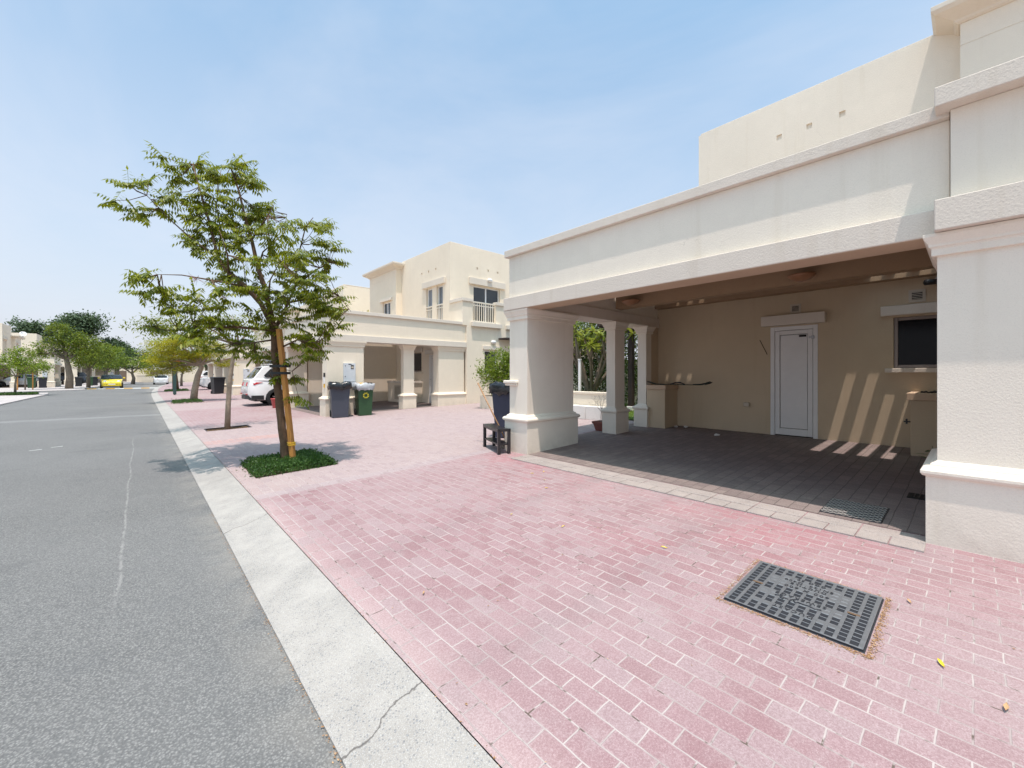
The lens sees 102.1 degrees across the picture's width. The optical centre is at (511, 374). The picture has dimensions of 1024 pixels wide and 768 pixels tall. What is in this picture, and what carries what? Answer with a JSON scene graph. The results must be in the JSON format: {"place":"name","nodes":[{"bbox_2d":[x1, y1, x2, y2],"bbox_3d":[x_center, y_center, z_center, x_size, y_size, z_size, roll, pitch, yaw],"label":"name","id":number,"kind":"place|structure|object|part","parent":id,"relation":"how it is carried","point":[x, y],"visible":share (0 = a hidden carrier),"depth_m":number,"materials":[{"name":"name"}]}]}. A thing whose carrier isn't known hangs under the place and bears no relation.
{"place":"outdoors","nodes":[
{"label":"outdoors","id":0,"kind":"place"},
{"bbox_2d":[0,393,47,405],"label":"corner pavement","id":1,"kind":"structure","parent":0,"point":[6,399],"depth_m":25.63,"materials":[{"name":"grey concrete"}]},
{"bbox_2d":[0,391,38,395],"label":"ground cover","id":2,"kind":"object","parent":1,"relation":"on","point":[18,393],"visible":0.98,"depth_m":28.48,"materials":[{"name":"green plant"}]},
{"bbox_2d":[0,345,57,391],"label":"street tree","id":3,"kind":"object","parent":1,"relation":"on","point":[14,362],"visible":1,"depth_m":28.77,"materials":[{"name":"green plant"}]},
{"bbox_2d":[0,382,140,391],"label":"pavement","id":4,"kind":"structure","parent":0,"point":[38,389],"depth_m":42.00,"materials":[{"name":"grey concrete"}]},
{"bbox_2d":[0,374,37,386],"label":"parked car","id":5,"kind":"object","parent":4,"relation":"on","point":[20,380],"visible":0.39,"depth_m":45.83,"materials":[{"name":"metal"}]},
{"bbox_2d":[4,315,55,342],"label":"tall tree","id":6,"kind":"object","parent":4,"relation":"on","point":[34,327],"visible":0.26,"depth_m":64.57,"materials":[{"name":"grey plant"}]},
{"bbox_2d":[0,323,61,387],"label":"house","id":7,"kind":"structure","parent":4,"relation":"on","point":[8,340],"depth_m":46.18,"materials":[{"name":"beige paint"}]},
{"bbox_2d":[14,355,48,389],"bbox_3d":[-44.849,-0.216,38.404,2.019,3.293,2.270,0,0,14],"label":"street tree","id":8,"kind":"object","parent":4,"relation":"on","point":[39,360],"visible":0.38,"depth_m":38.45,"materials":[{"name":"green plant"}]},
{"bbox_2d":[27,377,36,387],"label":"wheelie bin","id":9,"kind":"object","parent":4,"relation":"on","point":[29,381],"visible":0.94,"depth_m":43.58,"materials":[{"name":"green plastic"}]},
{"bbox_2d":[32,373,33,389],"bbox_3d":[-44.696,0.580,38.623,0.080,1.700,0.080,0,0,-42],"label":"tree stake","id":10,"kind":"object","parent":4,"relation":"on","point":[32,381],"visible":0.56,"depth_m":38.62,"materials":[{"name":"brown wood"}]},
{"bbox_2d":[38,377,47,387],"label":"wheelie bin","id":11,"kind":"object","parent":4,"relation":"on","point":[42,383],"visible":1,"depth_m":44.09,"materials":[{"name":"plastic"}]},
{"bbox_2d":[11,333,81,384],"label":"house","id":12,"kind":"structure","parent":4,"relation":"on","point":[30,337],"depth_m":55.91,"materials":[{"name":"paint"}]},
{"bbox_2d":[15,320,111,388],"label":"street tree","id":13,"kind":"object","parent":4,"relation":"on","point":[73,344],"visible":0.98,"depth_m":41.32,"materials":[{"name":"green plant"}]},
{"bbox_2d":[60,372,86,383],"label":"parked car","id":14,"kind":"object","parent":4,"relation":"on","point":[80,374],"visible":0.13,"depth_m":59.75,"materials":[{"name":"paint"}]},
{"bbox_2d":[43,309,111,373],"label":"tall tree","id":15,"kind":"object","parent":4,"relation":"on","point":[87,322],"visible":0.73,"depth_m":68.53,"materials":[{"name":"green plant"}]},
{"bbox_2d":[75,377,82,385],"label":"wheelie bin","id":16,"kind":"object","parent":4,"relation":"on","point":[78,381],"visible":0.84,"depth_m":49.53,"materials":[{"name":"plastic"}]},
{"bbox_2d":[48,341,114,381],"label":"house","id":17,"kind":"structure","parent":4,"relation":"on","point":[94,373],"depth_m":71.85,"materials":[{"name":"paint"}]},
{"bbox_2d":[93,377,97,384],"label":"wheelie bin","id":18,"kind":"object","parent":4,"relation":"on","point":[95,380],"visible":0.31,"depth_m":53.80,"materials":[{"name":"plastic"}]},
{"bbox_2d":[69,342,123,387],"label":"street tree","id":19,"kind":"object","parent":4,"relation":"on","point":[88,381],"visible":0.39,"depth_m":45.31,"materials":[{"name":"green plant"}]},
{"bbox_2d":[83,354,117,374],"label":"street tree","id":20,"kind":"object","parent":4,"relation":"on","point":[102,367],"visible":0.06,"depth_m":62.70,"materials":[{"name":"green plant"}]},
{"bbox_2d":[95,336,135,374],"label":"tall tree","id":21,"kind":"object","parent":4,"relation":"on","point":[116,342],"visible":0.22,"depth_m":71.70,"materials":[{"name":"green plant"}]},
{"bbox_2d":[92,357,204,381],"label":"house","id":22,"kind":"structure","parent":4,"relation":"on","point":[189,377],"depth_m":85.10,"materials":[{"name":"beige paint"}]},
{"bbox_2d":[0,381,343,767],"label":"road","id":23,"kind":"structure","parent":0,"point":[135,630],"depth_m":2.58,"materials":[{"name":"grey asphalt"}]},
{"bbox_2d":[84,343,135,374],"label":"street tree","id":24,"kind":"object","parent":23,"relation":"on","point":[116,361],"visible":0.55,"depth_m":50.33,"materials":[{"name":"green plant"}]},
{"bbox_2d":[98,375,124,387],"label":"parked car","id":25,"kind":"object","parent":23,"relation":"on","point":[111,381],"visible":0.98,"depth_m":43.58,"materials":[{"name":"yellow paint"}]},
{"bbox_2d":[96,388,131,388],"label":"speed hump","id":26,"kind":"object","parent":23,"relation":"on","point":[113,388],"visible":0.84,"depth_m":43.13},
{"bbox_2d":[100,345,169,383],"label":"street tree","id":27,"kind":"object","parent":23,"relation":"on","point":[136,368],"visible":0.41,"depth_m":61.04,"materials":[{"name":"green plant"}]},
{"bbox_2d":[136,375,169,381],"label":"boundary wall","id":28,"kind":"structure","parent":23,"relation":"on","point":[141,378],"depth_m":77.78,"materials":[{"name":"beige paint"}]},
{"bbox_2d":[152,375,169,384],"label":"parked car","id":29,"kind":"object","parent":23,"relation":"on","point":[161,379],"visible":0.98,"depth_m":60.84,"materials":[{"name":"white paint"}]},
{"bbox_2d":[151,383,499,767],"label":"kerb","id":30,"kind":"structure","parent":23,"relation":"on","point":[372,698],"depth_m":2.16,"materials":[{"name":"concrete"}]},
{"bbox_2d":[0,0,945,359],"label":"sky","id":31,"kind":"structure","parent":0,"point":[413,127],"materials":[{"name":"blue"}]},
{"bbox_2d":[158,382,1023,767],"bbox_3d":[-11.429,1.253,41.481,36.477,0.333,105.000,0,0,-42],"label":"forecourt paving","id":32,"kind":"structure","parent":0,"point":[606,640],"depth_m":2.42,"materials":[{"name":"pink brick"}]},
{"bbox_2d":[123,333,211,390],"bbox_3d":[-27.711,-1.082,34.222,4.900,4.967,6.212,0,0,34],"label":"street tree","id":33,"kind":"object","parent":32,"relation":"on","point":[149,365],"visible":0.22,"depth_m":33.32,"materials":[{"name":"green plant"}]},
{"bbox_2d":[173,362,175,394],"bbox_3d":[-22.940,0.076,28.165,0.652,3.046,0.134,0,0,-42],"label":"road sign","id":34,"kind":"object","parent":32,"relation":"on","point":[174,384],"visible":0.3,"depth_m":28.13,"materials":[{"name":"green metal"}]},
{"bbox_2d":[164,388,188,391],"bbox_3d":[-27.809,1.290,34.325,1.680,0.316,1.985,0,0,-42],"label":"ground cover","id":35,"kind":"object","parent":32,"relation":"on","point":[180,389],"visible":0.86,"depth_m":34.04,"materials":[{"name":"green plant"}]},
{"bbox_2d":[162,359,198,385],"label":"street tree","id":36,"kind":"object","parent":32,"relation":"on","point":[181,379],"visible":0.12,"depth_m":48.46,"materials":[{"name":"green plant"}]},
{"bbox_2d":[133,335,239,398],"bbox_3d":[-16.904,-0.353,21.317,5.027,3.555,3.150,0,0,8],"label":"flame tree","id":37,"kind":"object","parent":32,"relation":"on","point":[194,359],"visible":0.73,"depth_m":21.32,"materials":[{"name":"green plant"}]},
{"bbox_2d":[171,398,203,403],"bbox_3d":[-16.321,1.330,20.824,1.349,0.258,2.208,0,0,-42],"label":"ground cover","id":38,"kind":"object","parent":32,"relation":"on","point":[179,401],"visible":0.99,"depth_m":20.41,"materials":[{"name":"green plant"}]},
{"bbox_2d":[190,348,207,370],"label":"tall tree","id":39,"kind":"object","parent":32,"relation":"on","point":[206,367],"visible":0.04,"depth_m":77.83,"materials":[{"name":"plant"}]},
{"bbox_2d":[201,371,207,377],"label":"parked car","id":40,"kind":"object","parent":32,"relation":"on","point":[204,374],"depth_m":46.39,"materials":[{"name":"white paint"}]},
{"bbox_2d":[199,377,210,388],"bbox_3d":[-25.761,0.477,38.154,5.018,1.732,2.280,0,0,-42],"label":"parked car","id":41,"kind":"object","parent":32,"relation":"on","point":[205,382],"visible":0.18,"depth_m":36.15,"materials":[{"name":"white paint"}]},
{"bbox_2d":[210,377,225,393],"bbox_3d":[-20.414,0.757,28.718,0.810,1.169,0.737,0,0,38],"label":"wheelie bin","id":42,"kind":"object","parent":32,"relation":"on","point":[217,385],"visible":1,"depth_m":28.50,"materials":[{"name":"plastic"}]},
{"bbox_2d":[204,425,250,431],"bbox_3d":[-7.413,1.470,10.815,0.980,0.160,0.680,0,0,-42],"label":"pit edging","id":43,"kind":"object","parent":32,"relation":"on","point":[248,426],"visible":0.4,"depth_m":11.02,"materials":[{"name":"brown wood"}]},
{"bbox_2d":[207,330,259,376],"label":"house","id":44,"kind":"structure","parent":32,"relation":"on","point":[210,371],"depth_m":43.97,"materials":[{"name":"paint"}]},
{"bbox_2d":[213,319,284,376],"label":"house","id":45,"kind":"structure","parent":32,"relation":"on","point":[218,372],"depth_m":33.43,"materials":[{"name":"paint"}]},
{"bbox_2d":[220,304,316,394],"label":"house","id":46,"kind":"structure","parent":32,"relation":"on","point":[241,372],"depth_m":26.87,"materials":[{"name":"paint"}]},
{"bbox_2d":[207,427,330,477],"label":"planting soil","id":47,"kind":"structure","parent":32,"relation":"on","point":[275,470],"depth_m":6.37,"materials":[{"name":"brown soil"}]},
{"bbox_2d":[113,301,267,429],"bbox_3d":[-8.087,-0.342,10.651,3.063,3.552,2.382,0,0,-4],"label":"street tree","id":48,"kind":"object","parent":47,"relation":"on","point":[227,424],"visible":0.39,"depth_m":10.75,"materials":[{"name":"green plant"}]},
{"bbox_2d":[97,141,356,465],"bbox_3d":[-4.176,-1.139,6.497,3.688,5.239,2.327,0,0,16],"label":"neem tree","id":49,"kind":"object","parent":47,"relation":"on","point":[262,298],"visible":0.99,"depth_m":6.41,"materials":[{"name":"green plant"}]},
{"bbox_2d":[236,447,337,478],"bbox_3d":[-3.504,1.345,6.442,1.367,0.212,1.428,0,0,-42],"label":"ground cover","id":50,"kind":"object","parent":47,"relation":"on","point":[260,464],"visible":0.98,"depth_m":6.22,"materials":[{"name":"green plant"}]},
{"bbox_2d":[269,329,295,456],"bbox_3d":[-3.635,0.331,6.528,0.483,2.086,0.250,0,0,30],"label":"tree stake","id":51,"kind":"object","parent":50,"relation":"on","point":[291,442],"visible":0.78,"depth_m":6.45,"materials":[{"name":"orange wood"}]},
{"bbox_2d":[270,398,275,407],"bbox_3d":[-9.414,1.147,16.545,0.410,0.380,0.410,0,0,-42],"label":"flower pot","id":52,"kind":"object","parent":32,"relation":"on","point":[273,402],"visible":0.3,"depth_m":16.40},
{"bbox_2d":[258,284,369,401],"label":"house","id":53,"kind":"structure","parent":32,"relation":"on","point":[362,299],"depth_m":25.65,"materials":[{"name":"beige paint"}]},
{"bbox_2d":[327,381,351,417],"bbox_3d":[-5.334,0.770,12.843,0.703,1.110,0.724,0,0,-28],"label":"wheelie bin","id":54,"kind":"object","parent":32,"relation":"on","point":[339,397],"visible":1,"depth_m":12.60,"materials":[{"name":"plastic"}]},
{"bbox_2d":[267,401,432,415],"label":"carport floor","id":55,"kind":"structure","parent":32,"relation":"on","point":[377,406],"depth_m":16.00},
{"bbox_2d":[240,360,283,404],"bbox_3d":[-9.667,0.333,19.409,5.018,2.017,2.280,0,0,-42],"label":"parked car","id":56,"kind":"object","parent":55,"relation":"on","point":[255,386],"visible":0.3,"depth_m":17.51,"materials":[{"name":"white paint"}]},
{"bbox_3d":[-11.225,-0.089,18.010,0.358,0.443,1.514,0,0,-42],"label":"rear window","id":57,"kind":"part","parent":56,"relation":"part of","materials":[{"name":"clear glass"}]},
{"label":"side window","id":58,"kind":"part","parent":56,"relation":"part of","materials":[{"name":"black glass"}]},
{"bbox_2d":[352,382,374,415],"bbox_3d":[-4.748,0.776,13.269,0.621,1.059,0.701,0,0,-34],"label":"wheelie bin","id":59,"kind":"object","parent":32,"relation":"on","point":[363,392],"visible":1,"depth_m":13.07,"materials":[{"name":"green plastic"}]},
{"bbox_2d":[280,241,582,416],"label":"house","id":60,"kind":"structure","parent":32,"relation":"on","point":[432,325],"depth_m":17.11,"materials":[{"name":"beige paint"}]},
{"bbox_2d":[379,297,391,313],"bbox_3d":[-6.293,-3.040,20.792,0.220,1.480,1.290,0,0,-42],"label":"window","id":61,"kind":"structure","parent":60,"relation":"in","point":[386,305],"depth_m":20.90,"materials":[{"name":"white paint"}]},
{"bbox_2d":[394,385,399,398],"bbox_3d":[-4.988,0.780,18.063,0.035,0.600,0.555,0,0,-42],"label":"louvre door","id":62,"kind":"structure","parent":60,"relation":"in","point":[396,387],"depth_m":18.12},
{"bbox_2d":[414,348,422,372],"bbox_3d":[-4.263,-0.595,18.247,0.160,1.090,1.450,0,0,-42],"label":"window","id":63,"kind":"structure","parent":60,"relation":"in","point":[417,356],"depth_m":18.14,"materials":[{"name":"black glass"}]},
{"bbox_2d":[426,289,431,318],"bbox_3d":[-3.604,-3.010,18.348,0.145,1.580,0.520,0,0,-42],"label":"window","id":64,"kind":"structure","parent":60,"relation":"in","point":[429,307],"depth_m":18.42,"materials":[{"name":"white paint"}]},
{"bbox_2d":[425,349,432,402],"bbox_3d":[-3.258,0.088,17.046,0.190,2.225,0.970,0,0,-42],"label":"door","id":65,"kind":"structure","parent":60,"relation":"in","point":[430,351],"depth_m":17.24,"materials":[{"name":"metal"}]},
{"bbox_2d":[437,285,442,319],"bbox_3d":[-3.030,-3.010,17.708,0.145,1.580,0.500,0,0,-42],"label":"window","id":66,"kind":"structure","parent":60,"relation":"in","point":[440,289],"depth_m":17.77,"materials":[{"name":"white paint"}]},
{"bbox_2d":[469,277,505,322],"bbox_3d":[-1.119,-3.160,18.383,2.000,2.000,0.250,0,0,-42],"label":"window","id":67,"kind":"structure","parent":60,"relation":"in","point":[485,295],"depth_m":18.42,"materials":[{"name":"white paint"}]},
{"bbox_2d":[483,345,499,376],"bbox_3d":[-0.903,-0.535,17.394,0.900,1.310,0.190,0,0,-42],"label":"window","id":68,"kind":"structure","parent":60,"relation":"in","point":[486,348],"depth_m":17.37,"materials":[{"name":"white paint"}]},
{"bbox_2d":[480,395,492,408],"bbox_3d":[-0.582,1.000,14.665,0.770,0.495,0.800,0,0,-42],"label":"planter","id":69,"kind":"object","parent":32,"relation":"on","point":[483,404],"visible":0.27,"depth_m":14.47,"materials":[{"name":"beige paint"}]},
{"bbox_2d":[470,346,509,394],"bbox_3d":[-0.430,-0.167,14.729,1.963,2.017,1.752,0,0,-42],"label":"shrub","id":70,"kind":"object","parent":69,"relation":"in","point":[502,367],"visible":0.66,"depth_m":14.43,"materials":[{"name":"green plant"}]},
{"bbox_2d":[477,383,504,448],"bbox_3d":[-0.330,0.722,7.551,0.320,1.140,0.783,0,0,-42],"label":"broom","id":71,"kind":"object","parent":32,"relation":"on","point":[502,446],"visible":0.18,"depth_m":7.50,"materials":[{"name":"brown wood"}]},
{"bbox_2d":[483,423,510,454],"bbox_3d":[-0.270,1.090,7.096,0.220,0.410,0.800,0,0,-22],"label":"bench","id":72,"kind":"object","parent":32,"relation":"on","point":[493,439],"visible":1,"depth_m":6.85,"materials":[{"name":"black laminate"}]},
{"bbox_2d":[489,381,509,437],"bbox_3d":[0.050,0.637,8.468,0.747,1.250,0.946,0,0,28],"label":"wheelie bin","id":73,"kind":"object","parent":32,"relation":"on","point":[500,392],"visible":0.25,"depth_m":8.18,"materials":[{"name":"plastic"}]},
{"bbox_2d":[573,405,587,418],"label":"white block","id":74,"kind":"structure","parent":32,"relation":"on","point":[579,409],"depth_m":10.83,"materials":[{"name":"paint"}]},
{"bbox_2d":[573,391,605,406],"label":"garden wall","id":75,"kind":"structure","parent":32,"relation":"on","point":[581,398],"depth_m":10.92,"materials":[{"name":"beige paint"}]},
{"bbox_2d":[578,359,581,390],"bbox_3d":[1.888,0.409,11.547,0.080,1.675,0.080,0,0,-42],"label":"gate post","id":76,"kind":"object","parent":75,"relation":"on","point":[579,374],"visible":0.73,"depth_m":11.52,"materials":[{"name":"white metal"}]},
{"bbox_2d":[585,406,604,419],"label":"white block","id":77,"kind":"structure","parent":32,"relation":"on","point":[593,413],"depth_m":10.52,"materials":[{"name":"paint"}]},
{"bbox_2d":[576,324,634,409],"bbox_3d":[3.413,-0.195,13.965,2.960,2.780,3.620,0,0,-42],"label":"pergola post","id":78,"kind":"object","parent":32,"relation":"on","point":[631,374],"visible":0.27,"depth_m":12.13,"materials":[{"name":"white paint"},{"name":"pale stucco"}]},
{"bbox_2d":[573,360,637,403],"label":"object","id":79,"kind":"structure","parent":32,"relation":"on","point":[636,396],"depth_m":15.60,"materials":[{"name":"green plant"}]},
{"bbox_2d":[216,461,1014,767],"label":"leaf debris","id":80,"kind":"object","parent":32,"relation":"on","point":[845,647],"visible":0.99,"depth_m":2.24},
{"bbox_2d":[624,403,635,419],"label":"lawn","id":81,"kind":"structure","parent":32,"relation":"on","point":[632,417],"depth_m":11.05,"materials":[{"name":"green plant"}]},
{"bbox_2d":[573,321,637,391],"bbox_3d":[2.391,-0.451,12.703,2.937,3.358,3.105,0,0,2],"label":"frangipani tree","id":82,"kind":"object","parent":81,"relation":"on","point":[591,347],"visible":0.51,"depth_m":12.43,"materials":[{"name":"green plant"}]},
{"bbox_2d":[573,321,637,405],"bbox_3d":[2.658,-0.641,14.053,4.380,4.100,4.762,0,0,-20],"label":"shrub","id":83,"kind":"object","parent":81,"relation":"on","point":[586,364],"visible":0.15,"depth_m":13.45,"materials":[{"name":"green plant"}]},
{"bbox_2d":[511,455,925,552],"bbox_3d":[1.639,1.308,4.845,0.394,0.040,4.540,0,0,-42],"label":"threshold strip","id":84,"kind":"object","parent":32,"relation":"on","point":[909,541],"visible":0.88,"depth_m":4.01,"materials":[{"name":"concrete"}]},
{"bbox_2d":[530,423,925,535],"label":"carport floor","id":85,"kind":"structure","parent":32,"relation":"on","point":[812,475],"depth_m":5.60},
{"bbox_2d":[590,392,605,430],"bbox_3d":[1.989,0.779,8.914,0.548,0.836,0.864,0,0,25],"label":"potted plant","id":86,"kind":"object","parent":85,"relation":"on","point":[597,424],"visible":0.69,"depth_m":8.77,"materials":[{"name":"plastic"}]},
{"bbox_2d":[819,498,889,523],"bbox_3d":[3.215,1.282,3.888,0.520,0.036,0.440,-3,2,-42],"label":"drain grating","id":87,"kind":"object","parent":85,"relation":"on","point":[859,511],"visible":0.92,"depth_m":3.86,"materials":[{"name":"metal"}]},
{"bbox_2d":[907,492,925,500],"bbox_3d":[4.169,1.256,4.188,0.240,0.043,0.240,0,0,-42],"label":"floor drain","id":88,"kind":"object","parent":85,"relation":"on","point":[917,496],"visible":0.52,"depth_m":4.20,"materials":[{"name":"metal"}]},
{"bbox_2d":[502,0,1023,563],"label":"house","id":89,"kind":"structure","parent":32,"relation":"on","point":[838,258],"depth_m":5.84,"materials":[{"name":"paint"}]},
{"bbox_2d":[647,381,712,384],"bbox_3d":[3.478,0.181,8.729,0.090,0.091,1.457,0,0,-42],"label":"rubber strip","id":90,"kind":"object","parent":89,"relation":"on","point":[706,383],"visible":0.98,"depth_m":8.64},
{"bbox_2d":[761,311,825,438],"bbox_3d":[5.119,0.033,7.552,0.190,2.245,0.988,0,0,-42],"label":"door","id":91,"kind":"structure","parent":89,"relation":"in","point":[793,349],"depth_m":7.57,"materials":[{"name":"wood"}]},
{"bbox_2d":[880,302,936,372],"bbox_3d":[6.538,-0.557,6.070,0.150,1.055,1.695,0,0,-42],"label":"window","id":92,"kind":"structure","parent":89,"relation":"in","point":[915,338],"depth_m":6.43,"materials":[{"name":"black glass"}]},
{"bbox_2d":[723,561,883,653],"bbox_3d":[1.746,1.355,2.486,0.670,0.050,0.662,-3,2,-42],"label":"manhole cover","id":93,"kind":"object","parent":32,"relation":"on","point":[846,616],"visible":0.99,"depth_m":2.43,"materials":[{"name":"metal"}]},
{"bbox_2d":[1003,702,1008,710],"bbox_3d":[2.010,1.351,1.684,0.070,0.009,0.017,0,0,-38],"label":"fallen leaf","id":94,"kind":"object","parent":32,"relation":"on","point":[1006,706],"visible":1,"depth_m":1.69,"materials":[{"name":"beige plant"}]},
{"bbox_2d":[920,391,936,392],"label":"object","id":95,"kind":"structure","parent":0,"point":[928,392],"depth_m":5.91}
]}

